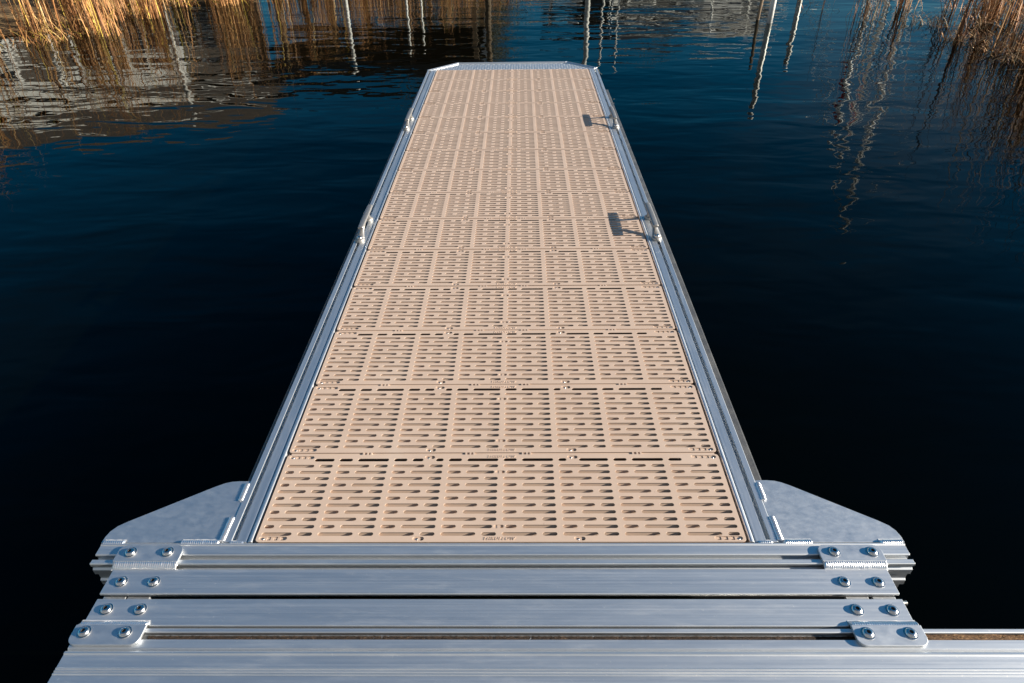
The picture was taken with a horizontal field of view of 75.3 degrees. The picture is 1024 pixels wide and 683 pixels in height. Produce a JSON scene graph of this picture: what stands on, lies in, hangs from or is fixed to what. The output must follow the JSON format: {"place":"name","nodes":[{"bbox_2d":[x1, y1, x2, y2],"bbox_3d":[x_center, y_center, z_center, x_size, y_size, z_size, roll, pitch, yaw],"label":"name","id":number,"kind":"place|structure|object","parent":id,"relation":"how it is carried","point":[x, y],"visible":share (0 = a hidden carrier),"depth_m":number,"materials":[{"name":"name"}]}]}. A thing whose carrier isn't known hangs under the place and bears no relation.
{"place":"outdoors","nodes":[
{"label":"outdoors","id":0,"kind":"place"},
{"bbox_2d":[0,0,141,36],"bbox_3d":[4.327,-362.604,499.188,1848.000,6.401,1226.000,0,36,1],"label":"bank","id":1,"kind":"structure","parent":0,"point":[5,30],"depth_m":9.24,"materials":[{"name":"brown plant"}]},
{"bbox_2d":[0,0,1023,682],"bbox_3d":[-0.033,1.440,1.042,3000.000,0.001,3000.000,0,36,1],"label":"water","id":2,"kind":"structure","parent":0,"point":[834,192],"depth_m":3.88,"materials":[{"name":"blue liquid"}]},
{"bbox_2d":[7,0,194,46],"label":"reed litter","id":3,"kind":"object","parent":2,"relation":"in","point":[59,31],"visible":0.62,"depth_m":8.55,"materials":[{"name":"brown plant"}]},
{"bbox_2d":[0,0,246,44],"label":"reeds","id":4,"kind":"object","parent":2,"relation":"in","point":[70,7],"visible":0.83,"depth_m":8.83,"materials":[{"name":"beige plant"}]},
{"bbox_2d":[90,61,914,605],"bbox_3d":[-0.010,-0.648,3.690,1.983,0.676,4.974,0,36,1],"label":"floating dock","id":5,"kind":"object","parent":2,"relation":"on","point":[506,381],"visible":1,"depth_m":1.98,"materials":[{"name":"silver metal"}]},
{"bbox_2d":[48,599,1023,682],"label":"walkway","id":6,"kind":"structure","parent":2,"relation":"on","point":[501,641],"depth_m":1.42,"materials":[{"name":"metal"}]},
{"bbox_2d":[756,0,763,19],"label":"mooring pole","id":7,"kind":"object","parent":2,"relation":"in","point":[759,10],"visible":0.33,"depth_m":8.90,"materials":[{"name":"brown wood"}]},
{"bbox_2d":[766,0,776,23],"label":"mooring pole","id":8,"kind":"object","parent":2,"relation":"in","point":[771,11],"visible":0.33,"depth_m":8.69,"materials":[{"name":"silver metal"}]},
{"bbox_2d":[800,0,921,20],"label":"reeds","id":9,"kind":"object","parent":2,"relation":"in","point":[866,7],"visible":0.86,"depth_m":8.91,"materials":[{"name":"brown plant"}]},
{"bbox_2d":[863,0,1023,75],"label":"reeds","id":10,"kind":"object","parent":2,"relation":"in","point":[992,6],"visible":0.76,"depth_m":7.82,"materials":[{"name":"brown plant"}]},
{"bbox_2d":[900,4,1023,65],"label":"reed litter","id":11,"kind":"object","parent":2,"relation":"in","point":[974,36],"visible":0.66,"depth_m":7.77,"materials":[{"name":"brown plant"}]}
]}

